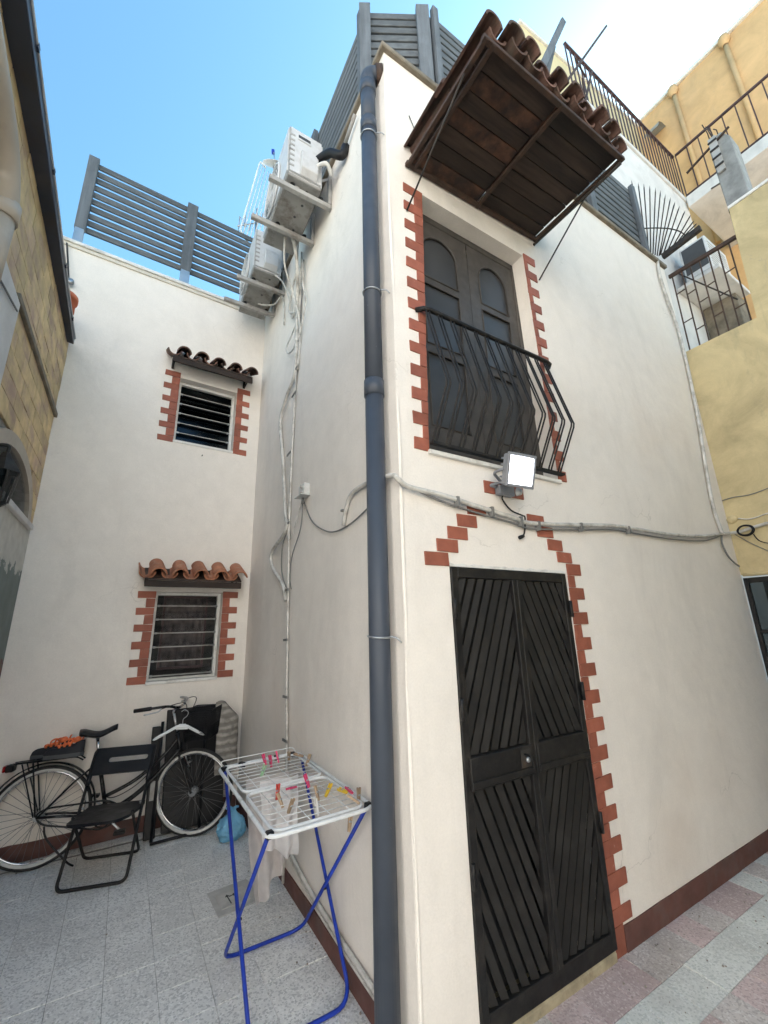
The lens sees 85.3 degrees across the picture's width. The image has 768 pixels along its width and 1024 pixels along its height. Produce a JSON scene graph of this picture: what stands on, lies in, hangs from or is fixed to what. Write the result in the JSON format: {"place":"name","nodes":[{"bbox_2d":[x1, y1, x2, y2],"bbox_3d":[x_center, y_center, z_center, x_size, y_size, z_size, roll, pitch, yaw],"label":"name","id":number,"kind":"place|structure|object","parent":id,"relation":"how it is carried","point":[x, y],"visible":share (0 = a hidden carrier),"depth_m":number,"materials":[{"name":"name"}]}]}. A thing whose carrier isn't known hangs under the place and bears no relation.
{"place":"outdoors","nodes":[
{"label":"outdoors","id":0,"kind":"place"},
{"bbox_2d":[0,0,75,675],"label":"neighbour house","id":1,"kind":"structure","parent":0,"point":[44,336],"depth_m":2.99,"materials":[{"name":"paint"}]},
{"bbox_2d":[0,261,19,384],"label":"meter cabinet","id":2,"kind":"object","parent":1,"relation":"attached to","point":[8,315],"visible":0.92,"depth_m":2.42,"materials":[{"name":"white paint"}]},
{"bbox_2d":[0,280,17,311],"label":"wire","id":3,"kind":"object","parent":2,"relation":"attached to","point":[7,293],"visible":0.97,"depth_m":2.36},
{"bbox_2d":[0,443,20,506],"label":"wall lantern","id":4,"kind":"object","parent":1,"relation":"attached to","point":[9,471],"depth_m":2.34,"materials":[{"name":"black metal"}]},
{"bbox_2d":[0,12,21,281],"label":"beige drainpipe","id":5,"kind":"object","parent":1,"relation":"attached to","point":[10,191],"visible":1,"depth_m":2.01,"materials":[{"name":"plastic"}]},
{"bbox_2d":[70,291,78,314],"bbox_3d":[-3.145,-2.023,4.057,0.257,0.210,0.257,8,-18,-30],"label":"clay pot","id":6,"kind":"object","parent":1,"relation":"on","point":[74,300],"visible":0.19,"depth_m":4.08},
{"bbox_2d":[0,812,370,1023],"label":"courtyard floor","id":7,"kind":"structure","parent":0,"point":[155,955],"depth_m":2.34,"materials":[{"name":"tile"}]},
{"bbox_2d":[55,744,155,893],"bbox_3d":[-2.092,2.283,3.168,0.464,0.785,0.566,3,-16,-15],"label":"folding chair","id":8,"kind":"object","parent":7,"relation":"on","point":[103,814],"visible":1,"depth_m":3.27,"materials":[{"name":"black metal"}]},
{"bbox_2d":[0,696,232,871],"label":"bicycle","id":9,"kind":"object","parent":7,"relation":"on","point":[179,753],"visible":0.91,"depth_m":3.50,"materials":[{"name":"black metal"}]},
{"bbox_2d":[29,734,72,759],"bbox_3d":[-2.767,1.957,3.477,0.280,0.164,0.130,5,-17,-21],"label":"shoe","id":10,"kind":"object","parent":9,"relation":"in","point":[37,753],"visible":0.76,"depth_m":3.44,"materials":[{"name":"black fabric"}]},
{"bbox_2d":[42,736,85,759],"bbox_3d":[-2.612,1.923,3.414,0.279,0.161,0.134,8,-18,-30],"label":"shoe","id":11,"kind":"object","parent":9,"relation":"on","point":[68,749],"visible":1,"depth_m":3.39,"materials":[{"name":"black fabric"}]},
{"bbox_2d":[152,709,203,740],"bbox_3d":[-1.773,1.848,3.634,0.406,0.231,0.028,6,-17,-26],"label":"clothes hanger","id":12,"kind":"object","parent":9,"relation":"hanging from","point":[182,726],"visible":1,"depth_m":3.63,"materials":[{"name":"white plastic"}]},
{"bbox_2d":[214,700,238,774],"bbox_3d":[-1.486,2.116,3.962,0.120,0.622,0.240,-11,-18,31],"label":"floor mat","id":13,"kind":"object","parent":9,"relation":"hanging from","point":[226,740],"visible":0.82,"depth_m":3.93,"materials":[{"name":"fabric"}]},
{"bbox_2d":[142,705,222,845],"bbox_3d":[-1.796,2.354,3.842,0.650,0.979,0.334,9,-18,-32],"label":"folded table","id":14,"kind":"object","parent":7,"relation":"on","point":[150,813],"visible":0.7,"depth_m":3.81,"materials":[{"name":"black plastic"}]},
{"bbox_2d":[216,805,246,842],"bbox_3d":[-1.300,2.649,3.559,0.246,0.243,0.230,8,-18,-30],"label":"carrier bag","id":15,"kind":"object","parent":7,"relation":"on","point":[239,826],"visible":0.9,"depth_m":3.50,"materials":[{"name":"plastic"}]},
{"bbox_2d":[207,879,255,917],"bbox_3d":[-0.982,2.544,2.769,0.314,0.009,0.300,10,-19,-36],"label":"marked plate","id":16,"kind":"object","parent":7,"relation":"on","point":[222,900],"visible":0.77,"depth_m":2.74,"materials":[{"name":"stone"}]},
{"bbox_2d":[218,747,370,1023],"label":"drying rack","id":17,"kind":"object","parent":7,"relation":"on","point":[269,834],"visible":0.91,"depth_m":2.13,"materials":[{"name":"white metal"}]},
{"bbox_2d":[260,764,266,776],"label":"clothes peg","id":18,"kind":"object","parent":17,"relation":"attached to","point":[263,770],"visible":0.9,"depth_m":2.48,"materials":[{"name":"plastic"}]},
{"bbox_2d":[261,753,266,764],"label":"clothes peg","id":19,"kind":"object","parent":17,"relation":"attached to","point":[264,758],"visible":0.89,"depth_m":2.70,"materials":[{"name":"plastic"}]},
{"bbox_2d":[246,771,288,905],"bbox_3d":[-0.670,1.853,2.377,0.261,0.625,0.064,8,-18,-30],"label":"plastic sheet","id":20,"kind":"object","parent":17,"relation":"hanging from","point":[271,866],"visible":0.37,"depth_m":2.36,"materials":[{"name":"plastic"}]},
{"bbox_2d":[268,755,272,766],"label":"clothes peg","id":21,"kind":"object","parent":17,"relation":"attached to","point":[270,759],"visible":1,"depth_m":2.67,"materials":[{"name":"plastic"}]},
{"bbox_2d":[275,783,279,799],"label":"clothes peg","id":22,"kind":"object","parent":17,"relation":"attached to","point":[277,788],"visible":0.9,"depth_m":2.16,"materials":[{"name":"plastic"}]},
{"bbox_2d":[260,774,298,858],"bbox_3d":[-0.587,1.728,2.347,0.235,0.405,0.078,8,-18,-30],"label":"white cloth","id":23,"kind":"object","parent":17,"relation":"hanging from","point":[286,846],"visible":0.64,"depth_m":2.36,"materials":[{"name":"fabric"}]},
{"bbox_2d":[276,792,283,807],"bbox_3d":[-0.510,1.417,2.051,0.016,0.070,0.021,-30,-23,-2],"label":"clothes peg","id":24,"kind":"object","parent":17,"relation":"attached to","point":[278,795],"visible":1,"depth_m":2.05,"materials":[{"name":"brown wood"}]},
{"bbox_2d":[287,751,290,762],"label":"clothes peg","id":25,"kind":"object","parent":17,"relation":"attached to","point":[288,754],"visible":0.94,"depth_m":2.74,"materials":[{"name":"brown wood"}]},
{"bbox_2d":[287,798,294,813],"bbox_3d":[-0.444,1.397,1.983,0.016,0.070,0.021,19,-1,43],"label":"clothes peg","id":26,"kind":"object","parent":17,"relation":"attached to","point":[291,803],"visible":1,"depth_m":1.98,"materials":[{"name":"brown wood"}]},
{"bbox_2d":[286,786,296,789],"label":"clothes peg","id":27,"kind":"object","parent":17,"relation":"on","point":[291,787],"visible":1,"depth_m":2.20,"materials":[{"name":"plastic"}]},
{"bbox_2d":[293,752,303,756],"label":"clothes peg","id":28,"kind":"object","parent":17,"relation":"attached to","point":[297,754],"visible":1,"depth_m":2.78,"materials":[{"name":"brown wood"}]},
{"bbox_2d":[303,773,309,787],"bbox_3d":[-0.426,1.485,2.306,0.016,0.070,0.021,-26,-11,22],"label":"clothes peg","id":29,"kind":"object","parent":17,"relation":"attached to","point":[305,776],"visible":1,"depth_m":2.30,"materials":[{"name":"plastic"}]},
{"bbox_2d":[305,753,311,765],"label":"clothes peg","id":30,"kind":"object","parent":17,"relation":"attached to","point":[308,758],"visible":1,"depth_m":2.67,"materials":[{"name":"brown wood"}]},
{"bbox_2d":[313,798,318,815],"bbox_3d":[-0.318,1.387,1.960,0.021,0.070,0.016,-31,-26,36],"label":"clothes peg","id":31,"kind":"object","parent":17,"relation":"attached to","point":[315,801],"visible":1,"depth_m":1.96,"materials":[{"name":"plastic"}]},
{"bbox_2d":[313,785,319,800],"bbox_3d":[-0.343,1.434,2.129,0.016,0.070,0.021,-29,-36,4],"label":"clothes peg","id":32,"kind":"object","parent":17,"relation":"attached to","point":[316,792],"visible":0.94,"depth_m":2.12,"materials":[{"name":"brown wood"}]},
{"bbox_2d":[324,783,332,796],"bbox_3d":[-0.289,1.443,2.166,0.021,0.016,0.070,-15,17,23],"label":"clothes peg","id":33,"kind":"object","parent":17,"relation":"on","point":[328,789],"visible":1,"depth_m":2.16,"materials":[{"name":"plastic"}]},
{"bbox_2d":[337,787,347,793],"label":"clothes peg","id":34,"kind":"object","parent":17,"relation":"attached to","point":[341,790],"visible":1,"depth_m":2.15,"materials":[{"name":"plastic"}]},
{"bbox_2d":[345,786,353,793],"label":"clothes peg","id":35,"kind":"object","parent":17,"relation":"attached to","point":[348,789],"visible":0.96,"depth_m":2.15,"materials":[{"name":"plastic"}]},
{"bbox_2d":[347,816,352,831],"bbox_3d":[-0.156,1.424,1.914,0.021,0.070,0.016,24,-41,-22],"label":"clothes peg","id":36,"kind":"object","parent":17,"relation":"attached to","point":[350,819],"visible":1,"depth_m":1.91,"materials":[{"name":"brown wood"}]},
{"bbox_2d":[347,794,359,803],"bbox_3d":[-0.149,1.405,2.041,0.070,0.016,0.021,18,-28,25],"label":"clothes peg","id":37,"kind":"object","parent":17,"relation":"attached to","point":[353,799],"visible":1,"depth_m":2.04,"materials":[{"name":"brown wood"}]},
{"bbox_2d":[357,787,360,799],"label":"clothes peg","id":38,"kind":"object","parent":17,"relation":"attached to","point":[359,793],"visible":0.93,"depth_m":2.08,"materials":[{"name":"brown wood"}]},
{"bbox_2d":[15,826,767,1014],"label":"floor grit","id":39,"kind":"object","parent":7,"relation":"on","point":[645,986],"visible":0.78,"depth_m":2.33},
{"bbox_2d":[33,0,755,300],"label":"sky","id":40,"kind":"structure","parent":0,"point":[183,100],"materials":[{"name":"blue"}]},
{"bbox_2d":[534,895,543,952],"bbox_3d":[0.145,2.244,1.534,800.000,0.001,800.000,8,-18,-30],"label":"ground","id":41,"kind":"structure","parent":0,"point":[536,903],"depth_m":2.64,"materials":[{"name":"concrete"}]},
{"bbox_2d":[0,9,767,1023],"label":"house","id":42,"kind":"structure","parent":41,"relation":"on","point":[580,735],"depth_m":3.04,"materials":[{"name":"beige paint"}]},
{"bbox_2d":[66,243,73,284],"bbox_3d":[-3.345,-2.634,4.440,0.140,0.523,0.044,8,-18,-30],"label":"pulley hook","id":43,"kind":"object","parent":42,"relation":"attached to","point":[71,281],"visible":0.69,"depth_m":4.42,"materials":[{"name":"grey metal"}]},
{"bbox_2d":[72,154,252,294],"bbox_3d":[-2.577,-3.332,5.330,2.154,1.520,0.118,9,-18,-32],"label":"roof fence","id":44,"kind":"object","parent":42,"relation":"on","point":[191,221],"visible":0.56,"depth_m":5.21,"materials":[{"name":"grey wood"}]},
{"bbox_2d":[145,592,220,685],"bbox_3d":[-2.076,1.292,4.353,0.653,0.884,0.249,9,-18,-32],"label":"window","id":45,"kind":"structure","parent":42,"relation":"in","point":[184,615],"depth_m":4.42,"materials":[{"name":"white glass"}]},
{"bbox_2d":[173,382,234,452],"bbox_3d":[-2.151,-1.112,5.010,0.681,0.835,0.257,9,-18,-33],"label":"window","id":46,"kind":"structure","parent":42,"relation":"in","point":[204,420],"depth_m":5.03,"materials":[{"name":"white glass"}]},
{"bbox_2d":[237,208,262,233],"bbox_3d":[-1.893,-3.527,6.025,0.531,2.210,0.303,8,-18,-30],"label":"tv aerial","id":47,"kind":"object","parent":42,"relation":"on","point":[238,226],"visible":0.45,"depth_m":6.16,"materials":[{"name":"metal"}]},
{"bbox_2d":[240,161,269,241],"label":"wall airer","id":48,"kind":"structure","parent":42,"relation":"attached to","point":[264,166],"depth_m":6.23,"materials":[{"name":"white metal"}]},
{"bbox_2d":[224,230,285,318],"bbox_3d":[-1.534,-2.819,4.983,0.598,0.635,0.825,8,-18,-30],"label":"air conditioner","id":49,"kind":"object","parent":42,"relation":"attached to","point":[257,278],"visible":0.95,"depth_m":4.80,"materials":[{"name":"metal"}]},
{"bbox_2d":[258,295,284,324],"bbox_3d":[-1.302,-2.303,4.867,0.480,0.530,0.061,-11,-18,32],"label":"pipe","id":50,"kind":"object","parent":49,"relation":"hanging from","point":[276,302],"visible":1,"depth_m":4.85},
{"bbox_2d":[262,149,277,168],"bbox_3d":[-1.707,-4.041,6.195,0.332,3.362,0.289,8,-18,-30],"label":"satellite dish","id":51,"kind":"object","parent":42,"relation":"on","point":[270,163],"visible":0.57,"depth_m":6.52,"materials":[{"name":"white metal"}]},
{"bbox_2d":[269,238,298,601],"bbox_3d":[-0.931,-0.907,3.989,0.144,3.467,0.867,4,-16,-19],"label":"conduit","id":52,"kind":"object","parent":42,"relation":"attached to","point":[274,547],"visible":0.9,"depth_m":4.04,"materials":[{"name":"plastic"}]},
{"bbox_2d":[281,534,286,586],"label":"cable","id":53,"kind":"object","parent":42,"relation":"attached to","point":[281,560],"visible":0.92,"depth_m":3.74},
{"bbox_2d":[274,267,300,318],"bbox_3d":[-1.048,-2.375,4.500,0.588,0.836,0.125,-14,-20,38],"label":"cable","id":54,"kind":"object","parent":42,"relation":"attached to","point":[291,315],"visible":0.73,"depth_m":4.47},
{"bbox_2d":[286,326,294,353],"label":"cable","id":55,"kind":"object","parent":42,"relation":"attached to","point":[291,351],"visible":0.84,"depth_m":4.26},
{"bbox_2d":[251,126,331,254],"bbox_3d":[-0.885,-2.968,3.902,0.598,0.635,0.825,8,-18,-30],"label":"air conditioner","id":56,"kind":"object","parent":42,"relation":"attached to","point":[293,198],"visible":0.98,"depth_m":3.72,"materials":[{"name":"metal"}]},
{"bbox_2d":[283,237,300,369],"bbox_3d":[-0.915,-2.016,4.035,0.100,1.276,0.335,-9,-17,24],"label":"cable","id":57,"kind":"object","parent":56,"relation":"hanging from","point":[297,311],"visible":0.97,"depth_m":4.08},
{"bbox_2d":[316,113,356,176],"bbox_3d":[-0.383,-3.064,3.532,0.492,0.230,0.141,-13,-19,37],"label":"insulation sleeve","id":58,"kind":"object","parent":56,"relation":"attached to","point":[325,155],"visible":0.98,"depth_m":3.50,"materials":[{"name":"black plastic"}]},
{"bbox_2d":[282,252,302,883],"bbox_3d":[-0.800,-0.074,3.652,0.019,5.480,0.166,8,-18,-30],"label":"conduit","id":59,"kind":"object","parent":42,"relation":"attached to","point":[287,646],"visible":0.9,"depth_m":3.54,"materials":[{"name":"plastic"}]},
{"bbox_2d":[288,243,298,313],"bbox_3d":[-0.951,-2.441,4.407,0.055,0.911,0.313,8,-18,-30],"label":"cable","id":60,"kind":"object","parent":42,"relation":"attached to","point":[290,299],"visible":0.58,"depth_m":4.36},
{"bbox_2d":[287,503,301,540],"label":"cable","id":61,"kind":"object","parent":42,"relation":"attached to","point":[295,523],"visible":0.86,"depth_m":3.52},
{"bbox_2d":[289,504,302,588],"bbox_3d":[-0.727,0.276,3.458,0.013,0.702,0.289,7,-18,-28],"label":"cable","id":62,"kind":"object","parent":42,"relation":"attached to","point":[294,547],"visible":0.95,"depth_m":3.47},
{"bbox_2d":[289,260,303,485],"bbox_3d":[-0.805,-0.132,3.688,0.014,5.050,0.194,8,-18,-30],"label":"cable","id":63,"kind":"object","parent":42,"relation":"attached to","point":[298,344],"visible":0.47,"depth_m":4.12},
{"bbox_2d":[297,261,305,341],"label":"cable","id":64,"kind":"object","parent":42,"relation":"attached to","point":[304,299],"visible":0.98,"depth_m":4.02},
{"bbox_2d":[294,482,309,503],"bbox_3d":[-0.662,-0.148,3.385,0.083,0.156,0.150,8,-18,-30],"label":"junction box","id":65,"kind":"object","parent":42,"relation":"attached to","point":[304,490],"visible":1,"depth_m":3.35,"materials":[{"name":"white plastic"}]},
{"bbox_2d":[304,502,366,532],"bbox_3d":[-0.331,-0.048,2.848,0.018,0.386,1.235,8,-18,-30],"label":"cable","id":66,"kind":"object","parent":65,"relation":"attached to","point":[364,511],"visible":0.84,"depth_m":2.80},
{"bbox_2d":[281,10,359,269],"bbox_3d":[-0.843,-3.531,4.732,0.118,1.500,2.690,8,-18,-30],"label":"roof fence","id":67,"kind":"object","parent":42,"relation":"on","point":[343,99],"visible":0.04,"depth_m":4.10,"materials":[{"name":"grey metal"}]},
{"bbox_2d":[289,855,373,1000],"bbox_3d":[-0.343,2.229,2.347,0.017,0.152,1.492,8,-18,-30],"label":"conduit","id":68,"kind":"object","parent":42,"relation":"attached to","point":[335,940],"visible":0.48,"depth_m":2.24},
{"bbox_2d":[290,854,373,994],"bbox_3d":[-0.336,2.188,2.341,0.025,0.182,1.456,8,-18,-30],"label":"conduit","id":69,"kind":"object","parent":42,"relation":"attached to","point":[356,963],"visible":0.62,"depth_m":2.19,"materials":[{"name":"plastic"}]},
{"bbox_2d":[360,63,401,1023],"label":"drainpipe","id":70,"kind":"object","parent":42,"relation":"attached to","point":[387,1008],"visible":0.99,"depth_m":2.03,"materials":[{"name":"metal"}]},
{"bbox_2d":[359,2,434,81],"bbox_3d":[0.105,-3.860,3.627,0.628,1.500,0.118,-1,-15,-2],"label":"roof fence","id":71,"kind":"object","parent":42,"relation":"on","point":[407,37],"visible":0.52,"depth_m":3.70,"materials":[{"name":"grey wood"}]},
{"bbox_2d":[423,214,542,474],"bbox_3d":[0.617,-1.179,3.049,1.135,1.940,0.151,8,-18,-30],"label":"balcony window","id":72,"kind":"structure","parent":42,"relation":"in","point":[478,290],"depth_m":3.03,"materials":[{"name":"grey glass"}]},
{"bbox_2d":[490,451,536,497],"bbox_3d":[0.770,-0.218,2.482,0.274,0.195,0.246,8,-18,-30],"label":"floodlight","id":73,"kind":"object","parent":42,"relation":"attached to","point":[518,470],"visible":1,"depth_m":2.42,"materials":[{"name":"white"}]},
{"bbox_2d":[501,496,525,534],"bbox_3d":[0.799,0.024,2.562,0.188,0.251,0.031,8,-18,-30],"label":"cable","id":74,"kind":"object","parent":73,"relation":"hanging from","point":[515,513],"visible":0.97,"depth_m":2.57,"materials":[{"name":"black plastic"}]},
{"bbox_2d":[449,567,617,1023],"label":"door","id":75,"kind":"structure","parent":42,"relation":"in","point":[552,760],"depth_m":2.15,"materials":[{"name":"black metal"}]},
{"bbox_2d":[429,5,649,251],"bbox_3d":[1.837,-3.679,4.451,3.278,1.500,0.118,8,-18,-30],"label":"roof fence","id":76,"kind":"object","parent":42,"relation":"on","point":[613,199],"visible":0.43,"depth_m":4.92,"materials":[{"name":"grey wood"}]},
{"bbox_2d":[547,46,555,72],"bbox_3d":[1.343,-3.547,3.542,0.730,1.943,0.020,8,-18,-30],"label":"timber plank","id":77,"kind":"object","parent":42,"relation":"on","point":[549,64],"visible":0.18,"depth_m":3.80,"materials":[{"name":"grey wood"}]},
{"bbox_2d":[541,17,565,65],"bbox_3d":[1.344,-3.784,3.551,1.137,2.412,0.025,8,-18,-30],"label":"timber plank","id":78,"kind":"object","parent":42,"relation":"on","point":[552,43],"visible":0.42,"depth_m":3.82,"materials":[{"name":"grey wood"}]},
{"bbox_2d":[342,473,767,537],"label":"conduit","id":79,"kind":"object","parent":42,"relation":"attached to","point":[399,480],"visible":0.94,"depth_m":2.66,"materials":[{"name":"plastic"}]},
{"bbox_2d":[454,496,459,506],"bbox_3d":[0.409,-0.057,2.332,0.018,0.058,0.030,8,-18,-30],"label":"cable clip","id":80,"kind":"object","parent":79,"relation":"attached to","point":[457,503],"visible":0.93,"depth_m":2.32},
{"bbox_2d":[489,506,494,516],"bbox_3d":[0.632,-0.001,2.455,0.018,0.058,0.030,8,-18,-30],"label":"cable clip","id":81,"kind":"object","parent":79,"relation":"attached to","point":[492,513],"visible":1,"depth_m":2.44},
{"bbox_2d":[518,516,523,526],"bbox_3d":[0.839,0.059,2.566,0.018,0.058,0.030,8,-18,-30],"label":"cable clip","id":82,"kind":"object","parent":79,"relation":"attached to","point":[521,523],"visible":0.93,"depth_m":2.56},
{"bbox_2d":[535,521,541,530],"bbox_3d":[0.977,0.089,2.643,0.018,0.058,0.030,8,-18,-30],"label":"cable clip","id":83,"kind":"object","parent":79,"relation":"attached to","point":[538,526],"visible":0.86,"depth_m":2.63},
{"bbox_2d":[419,492,719,541],"bbox_3d":[1.684,0.109,3.084,3.703,0.210,0.025,8,-18,-30],"label":"cable","id":84,"kind":"object","parent":79,"relation":"attached to","point":[462,508],"visible":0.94,"depth_m":2.73,"materials":[{"name":"plastic"}]},
{"bbox_2d":[578,523,583,531],"bbox_3d":[1.354,0.105,2.873,0.018,0.058,0.030,8,-18,-30],"label":"cable clip","id":85,"kind":"object","parent":79,"relation":"attached to","point":[581,528],"visible":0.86,"depth_m":2.86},
{"bbox_2d":[625,526,630,533],"bbox_3d":[1.859,0.138,3.177,0.018,0.058,0.030,8,-18,-30],"label":"cable clip","id":86,"kind":"object","parent":79,"relation":"attached to","point":[628,530],"visible":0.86,"depth_m":3.17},
{"bbox_2d":[721,535,739,566],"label":"cable","id":87,"kind":"object","parent":79,"relation":"hanging from","point":[726,553],"visible":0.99,"depth_m":3.99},
{"bbox_2d":[736,524,754,535],"bbox_3d":[3.502,0.178,4.041,0.035,0.117,0.145,8,-18,-30],"label":"cable coil","id":88,"kind":"object","parent":79,"relation":"hanging from","point":[750,533],"visible":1,"depth_m":4.03,"materials":[{"name":"black plastic"}]},
{"bbox_2d":[560,25,606,92],"bbox_3d":[1.808,-4.187,3.957,1.971,3.368,0.022,8,-18,-30],"label":"iron rod","id":89,"kind":"object","parent":42,"relation":"attached to","point":[585,55],"visible":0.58,"depth_m":4.22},
{"bbox_2d":[575,58,585,77],"bbox_3d":[1.927,-4.356,4.092,0.136,0.159,0.014,8,-18,-30],"label":"iron rod","id":90,"kind":"object","parent":89,"relation":"attached to","point":[580,68],"visible":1,"depth_m":4.09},
{"bbox_2d":[581,77,585,98],"bbox_3d":[1.932,-4.008,4.018,0.085,0.561,0.016,8,-18,-30],"label":"iron rod","id":91,"kind":"object","parent":90,"relation":"attached to","point":[583,86],"visible":0.46,"depth_m":4.06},
{"bbox_2d":[585,69,592,99],"bbox_3d":[1.761,-3.513,3.707,0.794,1.934,0.018,8,-18,-30],"label":"iron rod","id":92,"kind":"object","parent":42,"relation":"attached to","point":[588,86],"visible":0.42,"depth_m":3.99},
{"bbox_2d":[631,180,696,255],"bbox_3d":[3.472,-3.865,5.240,0.024,1.361,0.575,8,-18,-30],"label":"spike fan","id":93,"kind":"object","parent":42,"relation":"attached to","point":[660,228],"visible":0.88,"depth_m":5.19},
{"bbox_2d":[656,257,723,532],"bbox_3d":[3.289,-1.409,4.524,0.257,3.378,0.036,8,-18,-30],"label":"conduit","id":94,"kind":"object","parent":42,"relation":"attached to","point":[714,511],"visible":0.98,"depth_m":4.48,"materials":[{"name":"plastic"}]},
{"bbox_2d":[517,18,642,153],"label":"pale yellow building","id":95,"kind":"structure","parent":41,"relation":"on","point":[558,58],"depth_m":8.71,"materials":[{"name":"paint"}]},
{"bbox_2d":[563,41,767,681],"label":"white block","id":96,"kind":"structure","parent":41,"relation":"on","point":[707,204],"depth_m":6.70,"materials":[{"name":"paint"}]},
{"bbox_2d":[677,235,749,339],"bbox_3d":[4.913,-3.148,6.142,1.150,1.480,0.522,8,-18,-30],"label":"neighbour air conditioner","id":97,"kind":"object","parent":96,"relation":"attached to","point":[701,245],"visible":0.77,"depth_m":6.08,"materials":[{"name":"white metal"}]},
{"bbox_2d":[637,0,767,319],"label":"apricot building","id":98,"kind":"structure","parent":41,"relation":"on","point":[723,73],"depth_m":8.69,"materials":[{"name":"paint"}]},
{"bbox_2d":[686,178,767,676],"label":"ochre house","id":99,"kind":"structure","parent":41,"relation":"on","point":[729,372],"depth_m":4.24,"materials":[{"name":"paint"}]},
{"bbox_2d":[661,215,751,349],"bbox_3d":[3.641,-2.594,4.687,0.050,1.465,0.713,8,-18,-30],"label":"railing","id":100,"kind":"object","parent":99,"relation":"attached to","point":[685,239],"depth_m":4.72,"materials":[{"name":"metal"}]},
{"bbox_2d":[678,274,737,299],"bbox_3d":[3.701,-2.612,4.808,0.015,0.768,0.473,8,-18,-30],"label":"stay wire","id":101,"kind":"object","parent":99,"relation":"attached to","point":[708,286],"visible":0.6,"depth_m":4.76,"materials":[{"name":"metal"}]},
{"bbox_2d":[686,125,752,213],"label":"concrete column","id":102,"kind":"structure","parent":99,"relation":"on","point":[730,168],"depth_m":4.72,"materials":[{"name":"concrete"}]},
{"bbox_2d":[726,515,737,523],"bbox_3d":[3.495,0.072,4.195,0.025,0.088,0.088,8,-18,-30],"label":"wall box","id":103,"kind":"object","parent":99,"relation":"attached to","point":[731,519],"visible":1,"depth_m":4.18,"materials":[{"name":"paint"}]},
{"bbox_2d":[722,488,767,500],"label":"cable","id":104,"kind":"object","parent":99,"relation":"attached to","point":[745,495],"visible":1,"depth_m":4.11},
{"bbox_2d":[735,534,767,550],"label":"cable","id":105,"kind":"object","parent":99,"relation":"attached to","point":[751,543],"visible":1,"depth_m":4.04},
{"bbox_2d":[738,513,767,519],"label":"cable","id":106,"kind":"object","parent":99,"relation":"attached to","point":[753,517],"visible":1,"depth_m":4.04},
{"bbox_2d":[743,576,767,676],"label":"glazed door","id":107,"kind":"structure","parent":99,"relation":"in","point":[756,588],"depth_m":3.95,"materials":[{"name":"glass"}]},
{"bbox_2d":[534,852,767,1023],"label":"paved path","id":108,"kind":"structure","parent":0,"point":[736,992],"depth_m":2.08,"materials":[{"name":"tile"}]}
]}

